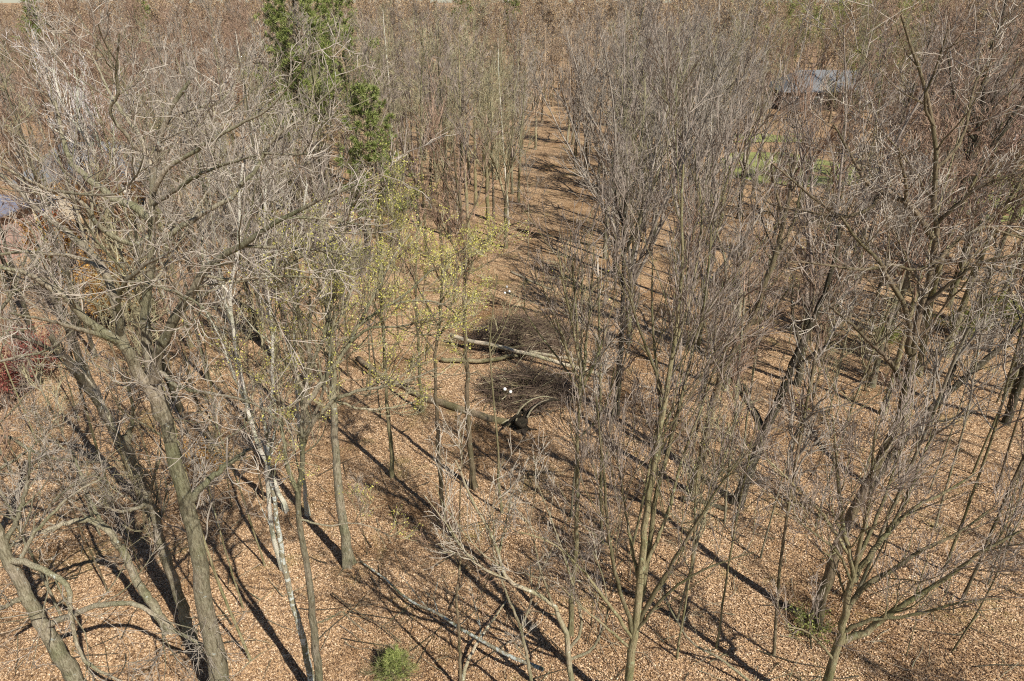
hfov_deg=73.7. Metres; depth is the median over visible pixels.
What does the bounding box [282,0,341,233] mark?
slim tree
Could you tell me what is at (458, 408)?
fallen log
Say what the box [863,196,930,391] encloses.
sapling
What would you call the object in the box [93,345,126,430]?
sapling
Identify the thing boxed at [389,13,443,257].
slim tree
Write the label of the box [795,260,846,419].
sapling
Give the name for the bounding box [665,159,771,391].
broken tree
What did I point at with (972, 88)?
oak tree
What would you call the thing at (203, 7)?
slim tree
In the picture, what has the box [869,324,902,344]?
shrub
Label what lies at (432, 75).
vase tree
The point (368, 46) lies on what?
slim tree
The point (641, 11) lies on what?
slim tree
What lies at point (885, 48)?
slim tree
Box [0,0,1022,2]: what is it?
sky
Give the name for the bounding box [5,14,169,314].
white birch
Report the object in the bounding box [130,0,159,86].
bare tree
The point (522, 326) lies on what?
brush pile
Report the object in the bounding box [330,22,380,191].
vase tree
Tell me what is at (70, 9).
slim tree
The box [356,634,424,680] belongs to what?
young conifer
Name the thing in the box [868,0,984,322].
slim tree
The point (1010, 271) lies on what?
maple tree
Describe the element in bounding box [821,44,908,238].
vase tree
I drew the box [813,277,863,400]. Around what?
sapling
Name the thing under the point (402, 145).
vase tree
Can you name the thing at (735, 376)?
sapling
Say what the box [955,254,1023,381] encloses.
sapling
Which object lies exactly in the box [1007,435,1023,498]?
sapling
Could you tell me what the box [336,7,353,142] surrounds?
vase tree
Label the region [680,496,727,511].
fallen log
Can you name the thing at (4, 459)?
sapling
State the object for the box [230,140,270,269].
sapling
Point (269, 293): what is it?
sapling
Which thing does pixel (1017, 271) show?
maple tree
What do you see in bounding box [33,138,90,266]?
sapling
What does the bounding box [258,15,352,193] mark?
vase tree
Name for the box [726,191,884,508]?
forked tree
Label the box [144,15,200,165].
vase tree
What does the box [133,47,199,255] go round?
maple tree
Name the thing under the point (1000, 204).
vase tree
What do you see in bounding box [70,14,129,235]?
slim tree
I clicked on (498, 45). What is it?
birch tree
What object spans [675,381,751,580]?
sapling
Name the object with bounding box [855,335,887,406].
sapling
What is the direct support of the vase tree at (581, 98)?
on the ground at (558, 183)
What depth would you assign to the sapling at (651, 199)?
41.91 m
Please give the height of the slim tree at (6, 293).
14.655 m
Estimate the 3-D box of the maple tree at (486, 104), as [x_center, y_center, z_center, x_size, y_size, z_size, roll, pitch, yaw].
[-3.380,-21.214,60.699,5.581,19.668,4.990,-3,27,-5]
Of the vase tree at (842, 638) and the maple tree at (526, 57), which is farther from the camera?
the maple tree at (526, 57)
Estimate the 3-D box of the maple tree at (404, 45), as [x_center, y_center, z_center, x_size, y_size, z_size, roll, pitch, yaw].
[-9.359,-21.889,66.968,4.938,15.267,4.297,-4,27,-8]
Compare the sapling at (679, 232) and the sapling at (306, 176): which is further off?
the sapling at (306, 176)
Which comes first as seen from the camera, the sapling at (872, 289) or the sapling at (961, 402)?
the sapling at (961, 402)
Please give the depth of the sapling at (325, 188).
53.40 m
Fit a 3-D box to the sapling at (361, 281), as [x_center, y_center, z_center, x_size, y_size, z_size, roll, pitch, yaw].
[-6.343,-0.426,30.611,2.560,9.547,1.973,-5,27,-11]
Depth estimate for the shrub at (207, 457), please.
27.09 m
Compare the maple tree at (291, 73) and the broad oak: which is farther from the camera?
the maple tree at (291, 73)
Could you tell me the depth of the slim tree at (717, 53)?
42.49 m
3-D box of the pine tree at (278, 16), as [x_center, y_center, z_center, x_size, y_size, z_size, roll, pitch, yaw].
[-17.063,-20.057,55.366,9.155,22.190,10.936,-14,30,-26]
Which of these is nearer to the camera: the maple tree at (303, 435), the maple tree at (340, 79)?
the maple tree at (303, 435)
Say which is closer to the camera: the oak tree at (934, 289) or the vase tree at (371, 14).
the oak tree at (934, 289)
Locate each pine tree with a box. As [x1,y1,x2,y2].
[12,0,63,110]
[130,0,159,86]
[241,0,364,222]
[295,0,385,199]
[334,81,422,271]
[444,0,476,55]
[496,0,522,78]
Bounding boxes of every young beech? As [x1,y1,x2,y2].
[6,202,89,275]
[51,158,144,229]
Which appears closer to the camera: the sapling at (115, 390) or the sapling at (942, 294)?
the sapling at (115, 390)
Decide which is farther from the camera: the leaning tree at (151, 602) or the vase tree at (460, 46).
the vase tree at (460, 46)
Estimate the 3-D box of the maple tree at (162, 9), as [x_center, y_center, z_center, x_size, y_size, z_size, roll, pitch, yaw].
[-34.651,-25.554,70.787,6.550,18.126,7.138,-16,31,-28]
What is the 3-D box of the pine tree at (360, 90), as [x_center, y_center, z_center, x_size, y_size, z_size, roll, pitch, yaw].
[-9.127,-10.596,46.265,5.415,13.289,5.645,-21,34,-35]
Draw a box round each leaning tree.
[1,437,173,635]
[59,332,198,644]
[687,85,866,496]
[874,239,1023,486]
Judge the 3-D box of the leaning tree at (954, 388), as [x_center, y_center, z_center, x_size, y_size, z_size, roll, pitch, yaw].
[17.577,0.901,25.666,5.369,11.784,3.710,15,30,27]
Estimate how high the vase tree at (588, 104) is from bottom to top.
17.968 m
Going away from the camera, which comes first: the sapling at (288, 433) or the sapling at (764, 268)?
the sapling at (288, 433)
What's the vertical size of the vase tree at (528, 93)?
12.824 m
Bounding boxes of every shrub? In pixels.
[0,320,62,376]
[0,324,48,408]
[159,436,231,501]
[325,246,371,276]
[785,597,837,642]
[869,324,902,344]
[933,306,993,338]
[977,290,1023,331]
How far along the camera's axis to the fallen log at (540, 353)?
37.22 m
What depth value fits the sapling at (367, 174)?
49.06 m
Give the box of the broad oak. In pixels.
[0,205,135,519]
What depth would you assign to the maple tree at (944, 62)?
76.32 m
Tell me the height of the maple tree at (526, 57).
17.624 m
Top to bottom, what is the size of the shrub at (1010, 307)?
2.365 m
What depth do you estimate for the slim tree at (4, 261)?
40.93 m
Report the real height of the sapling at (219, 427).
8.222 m
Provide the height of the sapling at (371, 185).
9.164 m
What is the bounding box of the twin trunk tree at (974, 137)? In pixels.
[919,0,1023,342]
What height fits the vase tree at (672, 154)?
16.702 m
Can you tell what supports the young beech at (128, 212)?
on the ground at (558, 183)
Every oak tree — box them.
[0,0,455,680]
[0,210,160,519]
[12,56,86,140]
[63,38,110,141]
[74,193,184,412]
[99,51,160,133]
[151,43,240,186]
[168,40,233,121]
[182,114,270,319]
[733,0,1023,630]
[824,95,1023,351]
[826,136,895,334]
[847,59,917,207]
[865,67,926,218]
[882,127,1023,277]
[888,92,971,260]
[890,45,943,185]
[901,155,1016,376]
[911,147,1023,357]
[936,51,1002,147]
[967,156,1023,324]
[984,129,1023,275]
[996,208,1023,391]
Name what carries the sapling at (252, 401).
on the ground at (558, 183)
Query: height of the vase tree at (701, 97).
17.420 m
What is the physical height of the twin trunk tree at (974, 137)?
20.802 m
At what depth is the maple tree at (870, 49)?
61.41 m
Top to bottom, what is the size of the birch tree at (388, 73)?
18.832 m
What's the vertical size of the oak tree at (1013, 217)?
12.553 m
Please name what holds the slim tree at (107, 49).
on the ground at (558, 183)
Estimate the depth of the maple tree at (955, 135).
28.92 m
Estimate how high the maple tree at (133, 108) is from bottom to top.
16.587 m
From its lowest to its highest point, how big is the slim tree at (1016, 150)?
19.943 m
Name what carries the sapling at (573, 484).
on the ground at (558, 183)
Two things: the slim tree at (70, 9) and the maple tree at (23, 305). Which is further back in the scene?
the slim tree at (70, 9)
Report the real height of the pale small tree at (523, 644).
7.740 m
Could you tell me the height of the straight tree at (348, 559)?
14.610 m
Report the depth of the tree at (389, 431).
23.93 m
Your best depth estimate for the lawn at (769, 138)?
95.46 m
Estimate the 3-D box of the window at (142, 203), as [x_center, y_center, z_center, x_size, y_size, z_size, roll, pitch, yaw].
[-33.586,-12.673,61.270,1.600,1.200,0.095,-3,27,-5]
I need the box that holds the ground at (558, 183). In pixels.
[0,3,1023,680]
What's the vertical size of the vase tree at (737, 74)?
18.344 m
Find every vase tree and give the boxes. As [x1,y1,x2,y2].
[0,63,124,257]
[38,32,96,133]
[97,1,161,134]
[134,30,236,222]
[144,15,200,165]
[144,33,294,361]
[177,4,237,176]
[233,34,291,196]
[234,10,329,255]
[251,66,354,256]
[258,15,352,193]
[274,25,362,202]
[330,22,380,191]
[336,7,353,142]
[344,0,394,139]
[356,20,455,223]
[361,4,417,143]
[399,15,454,181]
[408,15,467,169]
[421,0,472,216]
[421,0,495,118]
[428,41,526,219]
[455,12,512,188]
[460,61,539,248]
[463,30,542,165]
[472,60,533,193]
[496,168,641,636]
[505,45,552,153]
[517,0,751,342]
[520,24,571,149]
[538,4,614,141]
[543,24,661,258]
[553,2,651,197]
[556,0,635,175]
[561,38,600,168]
[563,6,611,130]
[587,1,663,174]
[593,0,665,272]
[598,27,706,304]
[604,13,736,255]
[606,0,709,171]
[613,0,699,157]
[614,14,685,213]
[622,0,715,147]
[641,39,754,300]
[645,0,687,139]
[651,56,819,351]
[656,0,756,198]
[659,12,731,131]
[661,0,783,197]
[663,22,789,251]
[665,3,709,158]
[668,12,732,145]
[674,1,755,171]
[678,51,742,203]
[691,0,731,157]
[713,21,809,218]
[717,0,779,226]
[729,3,817,176]
[735,329,1023,680]
[762,61,849,261]
[771,0,983,386]
[772,22,888,218]
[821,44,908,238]
[859,0,957,172]
[882,10,983,197]
[884,1,998,238]
[905,29,980,228]
[916,6,1017,152]
[947,1,1013,150]
[947,64,1022,256]
[954,86,1023,279]
[1001,100,1023,425]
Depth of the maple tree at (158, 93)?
74.53 m
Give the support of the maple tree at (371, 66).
on the ground at (558, 183)
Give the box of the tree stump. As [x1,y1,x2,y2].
[502,396,560,440]
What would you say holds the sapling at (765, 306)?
on the ground at (558, 183)
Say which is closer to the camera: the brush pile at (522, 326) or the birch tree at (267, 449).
the birch tree at (267, 449)
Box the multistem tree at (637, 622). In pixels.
[499,1,814,680]
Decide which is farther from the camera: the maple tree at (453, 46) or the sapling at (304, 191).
the maple tree at (453, 46)
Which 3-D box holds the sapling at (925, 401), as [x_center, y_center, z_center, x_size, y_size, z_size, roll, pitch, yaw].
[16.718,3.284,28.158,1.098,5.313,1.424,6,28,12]
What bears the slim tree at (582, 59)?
on the ground at (558, 183)
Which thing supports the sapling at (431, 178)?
on the ground at (558, 183)
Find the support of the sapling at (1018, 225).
on the ground at (558, 183)
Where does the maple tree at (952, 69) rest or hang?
on the ground at (558, 183)
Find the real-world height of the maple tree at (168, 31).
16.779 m
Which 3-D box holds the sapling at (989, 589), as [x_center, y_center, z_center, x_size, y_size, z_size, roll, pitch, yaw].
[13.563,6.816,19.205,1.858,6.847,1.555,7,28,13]
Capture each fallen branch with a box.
[317,600,388,636]
[332,592,407,644]
[360,561,543,671]
[462,600,507,680]
[659,586,750,680]
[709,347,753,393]
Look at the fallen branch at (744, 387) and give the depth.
34.95 m
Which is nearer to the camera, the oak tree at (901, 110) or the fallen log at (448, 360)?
the fallen log at (448, 360)
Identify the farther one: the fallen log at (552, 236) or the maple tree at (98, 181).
the fallen log at (552, 236)
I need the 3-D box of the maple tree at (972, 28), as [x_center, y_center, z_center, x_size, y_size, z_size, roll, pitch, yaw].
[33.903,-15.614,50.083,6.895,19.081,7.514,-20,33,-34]
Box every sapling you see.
[0,211,114,506]
[0,255,37,441]
[0,383,62,615]
[0,384,25,479]
[0,448,13,476]
[2,332,100,535]
[3,339,43,441]
[4,134,91,329]
[14,276,79,420]
[14,428,108,591]
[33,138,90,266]
[50,265,160,502]
[65,121,117,251]
[80,199,189,463]
[81,463,117,550]
[83,429,170,586]
[87,325,252,661]
[91,256,118,289]
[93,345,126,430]
[102,477,141,571]
[112,150,143,226]
[113,222,168,370]
[119,218,170,360]
[120,242,188,435]
[122,292,156,430]
[131,223,212,441]
[147,136,207,332]
[158,275,196,397]
[159,284,190,373]
[164,248,217,425]
[165,187,208,323]
[167,118,188,235]
[185,375,265,565]
[185,452,194,486]
[186,134,214,256]
[187,442,243,607]
[189,92,236,289]
[194,112,253,294]
[194,399,232,506]
[199,292,268,500]
[200,95,248,286]
[204,146,253,338]
[213,217,228,285]
[217,194,269,373]
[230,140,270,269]
[233,116,262,227]
[242,405,267,443]
[243,226,280,348]
[244,384,262,436]
[255,304,283,389]
[256,87,298,227]
[264,282,311,416]
[276,149,301,241]
[282,97,337,277]
[284,406,308,496]
[288,156,320,284]
[295,143,312,237]
[300,411,318,476]
[315,139,342,202]
[316,172,356,334]
[316,215,365,376]
[319,165,329,239]
[334,237,393,417]
[334,320,349,392]
[340,137,377,265]
[342,212,391,395]
[344,471,369,554]
[352,154,390,242]
[353,144,383,228]
[356,123,418,336]
[369,237,394,335]
[380,227,405,327]
[384,166,423,284]
[415,480,509,680]
[417,148,450,272]
[424,197,436,242]
[438,167,471,282]
[440,254,541,513]
[512,141,545,259]
[539,229,623,516]
[553,228,646,544]
[572,499,623,625]
[582,272,660,505]
[587,204,596,256]
[595,158,631,293]
[602,119,631,244]
[609,488,633,590]
[625,228,717,554]
[634,148,666,291]
[638,250,647,291]
[646,333,656,387]
[655,234,686,352]
[656,161,733,329]
[660,440,744,658]
[666,187,698,342]
[666,375,768,622]
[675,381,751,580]
[681,337,721,477]
[689,202,773,462]
[696,253,788,522]
[698,200,729,300]
[700,272,739,412]
[701,295,753,440]
[712,425,795,647]
[714,364,735,453]
[725,205,755,309]
[728,216,789,427]
[729,271,882,657]
[732,245,802,464]
[746,382,762,445]
[747,220,789,374]
[753,359,832,559]
[757,116,804,259]
[757,174,774,241]
[781,250,793,295]
[785,214,802,277]
[785,294,860,501]
[786,215,880,475]
[788,232,808,343]
[794,213,849,335]
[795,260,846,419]
[811,282,915,526]
[812,146,878,284]
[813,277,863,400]
[815,175,841,270]
[828,243,885,415]
[832,183,912,388]
[839,148,882,280]
[842,279,1016,610]
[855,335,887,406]
[861,265,881,321]
[861,303,939,484]
[862,371,965,584]
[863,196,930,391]
[884,454,922,552]
[899,123,971,312]
[904,239,945,309]
[906,371,949,467]
[906,567,943,656]
[918,331,941,405]
[926,249,1023,449]
[929,294,1011,493]
[932,272,952,316]
[933,288,1023,527]
[939,113,994,281]
[943,261,1023,570]
[952,489,1023,652]
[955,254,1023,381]
[958,254,997,357]
[960,328,1023,600]
[971,290,1023,473]
[982,215,1017,318]
[987,424,1023,585]
[995,337,1023,403]
[996,284,1023,491]
[998,166,1023,289]
[998,389,1023,539]
[1000,281,1023,390]
[1006,144,1022,227]
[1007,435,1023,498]
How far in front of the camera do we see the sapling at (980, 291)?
36.56 m
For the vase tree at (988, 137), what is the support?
on the ground at (558, 183)
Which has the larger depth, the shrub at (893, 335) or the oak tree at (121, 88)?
the oak tree at (121, 88)
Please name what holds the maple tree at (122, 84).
on the ground at (558, 183)
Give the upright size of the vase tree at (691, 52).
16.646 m
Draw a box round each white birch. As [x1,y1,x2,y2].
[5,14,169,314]
[158,94,312,513]
[204,129,302,570]
[253,132,365,517]
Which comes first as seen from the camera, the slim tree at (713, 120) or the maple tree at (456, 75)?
the slim tree at (713, 120)
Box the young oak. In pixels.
[57,236,162,325]
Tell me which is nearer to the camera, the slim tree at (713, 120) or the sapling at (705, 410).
the sapling at (705, 410)
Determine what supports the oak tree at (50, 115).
on the ground at (558, 183)
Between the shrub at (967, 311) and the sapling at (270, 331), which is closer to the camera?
the sapling at (270, 331)
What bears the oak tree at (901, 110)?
on the ground at (558, 183)
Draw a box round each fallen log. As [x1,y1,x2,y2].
[356,356,513,426]
[440,353,525,363]
[449,333,603,375]
[499,340,546,349]
[510,271,561,290]
[517,229,592,245]
[528,350,601,365]
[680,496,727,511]
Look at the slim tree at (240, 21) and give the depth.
54.04 m
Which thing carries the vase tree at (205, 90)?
on the ground at (558, 183)
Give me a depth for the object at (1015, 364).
33.65 m
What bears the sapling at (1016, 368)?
on the ground at (558, 183)
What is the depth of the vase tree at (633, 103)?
43.75 m
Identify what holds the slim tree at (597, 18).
on the ground at (558, 183)
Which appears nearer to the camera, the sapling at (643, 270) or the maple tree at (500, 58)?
the sapling at (643, 270)
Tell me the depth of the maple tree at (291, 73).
57.12 m
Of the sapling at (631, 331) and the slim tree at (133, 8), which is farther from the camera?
the slim tree at (133, 8)
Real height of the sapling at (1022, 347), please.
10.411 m
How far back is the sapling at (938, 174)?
38.76 m
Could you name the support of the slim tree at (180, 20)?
on the ground at (558, 183)
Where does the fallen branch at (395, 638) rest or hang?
on the ground at (558, 183)
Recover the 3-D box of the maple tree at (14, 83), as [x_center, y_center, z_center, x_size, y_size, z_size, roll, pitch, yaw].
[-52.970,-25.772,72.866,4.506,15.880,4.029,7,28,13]
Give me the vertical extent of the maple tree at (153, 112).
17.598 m
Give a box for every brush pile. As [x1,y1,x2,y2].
[457,300,583,361]
[458,343,603,424]
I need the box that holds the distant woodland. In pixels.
[0,0,1023,154]
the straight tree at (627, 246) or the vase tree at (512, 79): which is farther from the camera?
the vase tree at (512, 79)
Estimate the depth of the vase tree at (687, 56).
70.53 m
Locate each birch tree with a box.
[220,338,325,680]
[223,9,268,254]
[232,5,279,207]
[375,0,394,138]
[471,21,515,227]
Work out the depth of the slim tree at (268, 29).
75.55 m
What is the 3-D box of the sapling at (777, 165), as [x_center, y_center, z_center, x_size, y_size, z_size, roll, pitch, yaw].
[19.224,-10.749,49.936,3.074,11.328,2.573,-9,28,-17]
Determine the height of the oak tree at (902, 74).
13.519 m
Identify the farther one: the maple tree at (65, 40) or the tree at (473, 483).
the maple tree at (65, 40)
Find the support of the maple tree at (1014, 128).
on the ground at (558, 183)
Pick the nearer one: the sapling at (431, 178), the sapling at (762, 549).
the sapling at (762, 549)
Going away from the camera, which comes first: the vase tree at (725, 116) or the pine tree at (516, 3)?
the vase tree at (725, 116)
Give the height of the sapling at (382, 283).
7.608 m
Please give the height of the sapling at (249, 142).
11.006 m
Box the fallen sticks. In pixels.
[0,260,1023,680]
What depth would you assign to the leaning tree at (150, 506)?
18.15 m
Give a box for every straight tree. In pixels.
[241,145,381,569]
[590,121,681,417]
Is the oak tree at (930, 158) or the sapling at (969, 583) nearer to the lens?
the sapling at (969, 583)
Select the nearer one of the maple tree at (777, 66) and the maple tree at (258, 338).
the maple tree at (258, 338)
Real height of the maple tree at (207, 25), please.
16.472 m
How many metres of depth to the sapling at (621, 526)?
21.85 m
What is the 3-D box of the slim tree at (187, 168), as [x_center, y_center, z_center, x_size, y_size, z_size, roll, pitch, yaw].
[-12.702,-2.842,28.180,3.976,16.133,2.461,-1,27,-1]
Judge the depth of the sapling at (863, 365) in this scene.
22.48 m
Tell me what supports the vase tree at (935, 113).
on the ground at (558, 183)
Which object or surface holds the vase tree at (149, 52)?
on the ground at (558, 183)
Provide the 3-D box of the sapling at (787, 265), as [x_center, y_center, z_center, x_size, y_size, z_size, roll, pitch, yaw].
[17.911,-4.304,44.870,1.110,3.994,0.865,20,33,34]
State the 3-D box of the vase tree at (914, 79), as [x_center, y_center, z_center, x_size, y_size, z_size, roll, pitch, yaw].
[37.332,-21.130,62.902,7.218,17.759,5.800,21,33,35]
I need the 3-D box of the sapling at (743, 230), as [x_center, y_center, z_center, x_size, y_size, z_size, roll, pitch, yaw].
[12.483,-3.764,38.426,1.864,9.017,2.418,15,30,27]
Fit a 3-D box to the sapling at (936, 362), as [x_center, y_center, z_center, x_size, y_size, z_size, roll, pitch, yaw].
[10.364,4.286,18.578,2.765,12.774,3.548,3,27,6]
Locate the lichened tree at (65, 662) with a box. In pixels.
[0,426,250,680]
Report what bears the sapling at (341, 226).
on the ground at (558, 183)
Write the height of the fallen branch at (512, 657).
1.916 m
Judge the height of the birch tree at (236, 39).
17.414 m
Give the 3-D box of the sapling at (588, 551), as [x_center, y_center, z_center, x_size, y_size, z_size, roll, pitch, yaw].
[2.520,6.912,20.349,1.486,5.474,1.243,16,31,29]
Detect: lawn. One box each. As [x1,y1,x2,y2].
[722,152,870,185]
[733,133,814,141]
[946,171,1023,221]
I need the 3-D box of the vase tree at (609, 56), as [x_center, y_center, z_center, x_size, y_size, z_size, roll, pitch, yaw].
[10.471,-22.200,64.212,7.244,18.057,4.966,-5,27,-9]
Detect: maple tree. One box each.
[0,13,49,150]
[0,22,35,151]
[0,37,21,164]
[0,60,81,332]
[0,68,30,173]
[0,101,53,333]
[0,248,16,294]
[1,28,65,150]
[4,51,116,270]
[25,27,73,132]
[36,0,111,114]
[37,30,161,325]
[72,13,223,348]
[78,0,144,139]
[79,132,158,373]
[83,30,164,182]
[86,8,125,118]
[92,35,113,96]
[98,21,177,271]
[100,4,204,306]
[101,23,174,227]
[124,15,203,239]
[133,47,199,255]
[135,12,171,153]
[150,0,202,95]
[152,31,224,281]
[157,43,240,259]
[165,18,370,425]
[167,0,219,129]
[169,103,260,340]
[181,183,492,680]
[187,21,244,155]
[193,36,262,259]
[220,0,258,159]
[245,86,305,293]
[252,0,315,206]
[303,35,378,252]
[315,29,398,228]
[325,13,368,206]
[340,9,401,213]
[342,8,388,198]
[368,39,413,242]
[369,14,409,165]
[382,0,466,208]
[386,0,428,175]
[393,9,441,160]
[393,32,428,190]
[398,33,475,237]
[406,0,502,272]
[427,2,477,150]
[431,16,496,195]
[443,56,484,226]
[444,0,502,205]
[445,0,481,183]
[457,27,502,167]
[464,43,517,237]
[482,25,515,179]
[501,5,543,171]
[508,62,543,203]
[571,0,666,219]
[586,5,652,181]
[691,0,775,124]
[745,15,796,198]
[811,3,898,198]
[832,4,901,169]
[864,6,1023,388]
[871,55,994,275]
[878,105,1023,415]
[889,0,954,175]
[900,47,993,258]
[906,23,965,151]
[910,0,1023,307]
[920,23,975,190]
[922,0,1023,217]
[939,4,1013,183]
[948,26,1023,291]
[965,150,1023,351]
[983,78,1023,249]
[984,31,1019,145]
[997,159,1023,299]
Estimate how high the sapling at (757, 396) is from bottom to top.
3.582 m
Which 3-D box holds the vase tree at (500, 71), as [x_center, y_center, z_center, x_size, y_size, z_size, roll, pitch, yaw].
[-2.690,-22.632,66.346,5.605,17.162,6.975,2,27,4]
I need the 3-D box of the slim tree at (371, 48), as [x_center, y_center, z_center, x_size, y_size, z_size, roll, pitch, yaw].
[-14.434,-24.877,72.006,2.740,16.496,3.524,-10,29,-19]
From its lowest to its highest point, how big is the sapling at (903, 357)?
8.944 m
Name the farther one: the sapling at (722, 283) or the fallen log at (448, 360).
the fallen log at (448, 360)
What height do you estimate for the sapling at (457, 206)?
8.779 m
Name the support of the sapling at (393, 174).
on the ground at (558, 183)
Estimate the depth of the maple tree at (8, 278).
45.03 m
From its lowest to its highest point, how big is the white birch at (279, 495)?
15.671 m
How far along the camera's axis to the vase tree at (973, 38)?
70.83 m
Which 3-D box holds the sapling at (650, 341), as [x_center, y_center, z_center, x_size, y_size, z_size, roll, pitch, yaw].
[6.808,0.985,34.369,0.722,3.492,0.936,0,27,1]
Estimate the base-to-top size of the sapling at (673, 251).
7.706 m
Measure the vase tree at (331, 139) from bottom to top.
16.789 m
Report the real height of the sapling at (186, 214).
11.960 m
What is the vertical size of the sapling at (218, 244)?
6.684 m
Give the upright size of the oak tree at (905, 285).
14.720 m
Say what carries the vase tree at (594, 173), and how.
on the ground at (558, 183)
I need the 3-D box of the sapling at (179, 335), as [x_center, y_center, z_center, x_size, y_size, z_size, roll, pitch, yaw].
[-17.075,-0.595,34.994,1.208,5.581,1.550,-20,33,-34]
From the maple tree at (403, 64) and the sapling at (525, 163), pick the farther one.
the maple tree at (403, 64)
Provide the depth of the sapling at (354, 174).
46.41 m
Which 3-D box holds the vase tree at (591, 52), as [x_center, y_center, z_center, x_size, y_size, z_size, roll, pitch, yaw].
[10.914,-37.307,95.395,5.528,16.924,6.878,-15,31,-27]
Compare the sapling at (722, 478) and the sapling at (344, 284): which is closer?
the sapling at (722, 478)
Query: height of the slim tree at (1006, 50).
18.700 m
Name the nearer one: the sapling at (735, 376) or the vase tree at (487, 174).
the sapling at (735, 376)
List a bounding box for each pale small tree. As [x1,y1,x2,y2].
[422,393,608,680]
[468,487,562,680]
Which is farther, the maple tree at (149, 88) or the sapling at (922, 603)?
the maple tree at (149, 88)
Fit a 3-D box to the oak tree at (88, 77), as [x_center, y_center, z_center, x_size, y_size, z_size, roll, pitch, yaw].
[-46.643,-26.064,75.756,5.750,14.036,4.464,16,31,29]
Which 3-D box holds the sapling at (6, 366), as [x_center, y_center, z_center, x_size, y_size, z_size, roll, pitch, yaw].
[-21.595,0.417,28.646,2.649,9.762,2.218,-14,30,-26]
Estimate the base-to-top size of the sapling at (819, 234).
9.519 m
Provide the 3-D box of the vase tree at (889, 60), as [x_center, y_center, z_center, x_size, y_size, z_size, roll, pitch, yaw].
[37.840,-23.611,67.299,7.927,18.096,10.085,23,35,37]
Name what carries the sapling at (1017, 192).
on the ground at (558, 183)
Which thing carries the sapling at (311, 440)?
on the ground at (558, 183)
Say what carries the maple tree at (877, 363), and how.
on the ground at (558, 183)
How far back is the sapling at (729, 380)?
28.02 m
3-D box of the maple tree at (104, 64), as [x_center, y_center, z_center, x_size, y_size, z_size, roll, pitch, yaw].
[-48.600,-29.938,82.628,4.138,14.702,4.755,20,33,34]
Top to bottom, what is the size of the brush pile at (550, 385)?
2.841 m
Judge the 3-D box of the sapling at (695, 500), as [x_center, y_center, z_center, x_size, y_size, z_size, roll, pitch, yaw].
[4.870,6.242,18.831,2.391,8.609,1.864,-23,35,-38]
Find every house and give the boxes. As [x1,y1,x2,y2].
[0,194,40,264]
[12,131,188,219]
[766,64,903,110]
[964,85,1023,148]
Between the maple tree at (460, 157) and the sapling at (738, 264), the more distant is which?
the maple tree at (460, 157)
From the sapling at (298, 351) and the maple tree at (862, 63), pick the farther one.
the maple tree at (862, 63)
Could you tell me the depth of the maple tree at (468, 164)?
67.14 m
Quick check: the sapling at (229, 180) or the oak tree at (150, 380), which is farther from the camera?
the sapling at (229, 180)
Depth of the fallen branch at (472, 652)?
20.51 m
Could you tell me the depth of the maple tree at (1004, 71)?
80.95 m
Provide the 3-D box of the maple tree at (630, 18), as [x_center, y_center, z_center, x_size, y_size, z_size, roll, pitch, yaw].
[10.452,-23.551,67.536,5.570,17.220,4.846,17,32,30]
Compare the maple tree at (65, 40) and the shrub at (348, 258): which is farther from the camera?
the maple tree at (65, 40)
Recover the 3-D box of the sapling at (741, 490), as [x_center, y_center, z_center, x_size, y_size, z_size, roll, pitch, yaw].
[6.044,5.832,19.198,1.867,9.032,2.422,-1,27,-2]
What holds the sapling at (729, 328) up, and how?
on the ground at (558, 183)
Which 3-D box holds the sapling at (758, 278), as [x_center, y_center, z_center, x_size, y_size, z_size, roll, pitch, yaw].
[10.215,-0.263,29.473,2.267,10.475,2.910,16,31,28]
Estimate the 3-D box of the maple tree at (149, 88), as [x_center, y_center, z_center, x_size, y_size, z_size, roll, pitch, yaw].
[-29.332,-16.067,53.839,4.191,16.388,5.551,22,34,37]
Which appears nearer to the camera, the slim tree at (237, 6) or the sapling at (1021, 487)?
the sapling at (1021, 487)
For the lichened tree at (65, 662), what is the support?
on the ground at (558, 183)
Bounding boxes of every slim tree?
[0,29,97,358]
[0,73,84,311]
[0,194,42,384]
[0,250,18,297]
[0,274,26,352]
[17,0,131,253]
[39,34,75,133]
[47,0,103,133]
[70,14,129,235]
[70,59,122,250]
[83,0,123,88]
[91,15,136,135]
[100,75,209,381]
[112,0,152,144]
[115,63,250,407]
[119,0,178,211]
[121,1,152,134]
[151,4,204,206]
[158,0,212,201]
[184,0,244,186]
[196,40,247,216]
[222,0,276,214]
[222,1,266,157]
[223,15,257,136]
[224,0,265,166]
[228,34,280,245]
[228,49,305,379]
[251,15,285,96]
[256,0,281,93]
[273,22,324,225]
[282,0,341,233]
[297,4,321,164]
[348,6,403,265]
[361,19,382,177]
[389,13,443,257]
[493,36,516,159]
[571,24,589,159]
[588,9,611,154]
[601,0,637,113]
[609,0,661,202]
[632,0,662,82]
[645,24,675,241]
[670,14,713,197]
[674,11,709,206]
[675,35,733,265]
[685,70,736,324]
[825,22,904,299]
[847,0,920,260]
[858,5,955,281]
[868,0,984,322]
[914,5,964,107]
[943,0,1023,221]
[983,83,1023,259]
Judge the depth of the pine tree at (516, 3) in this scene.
148.59 m
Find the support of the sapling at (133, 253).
on the ground at (558, 183)

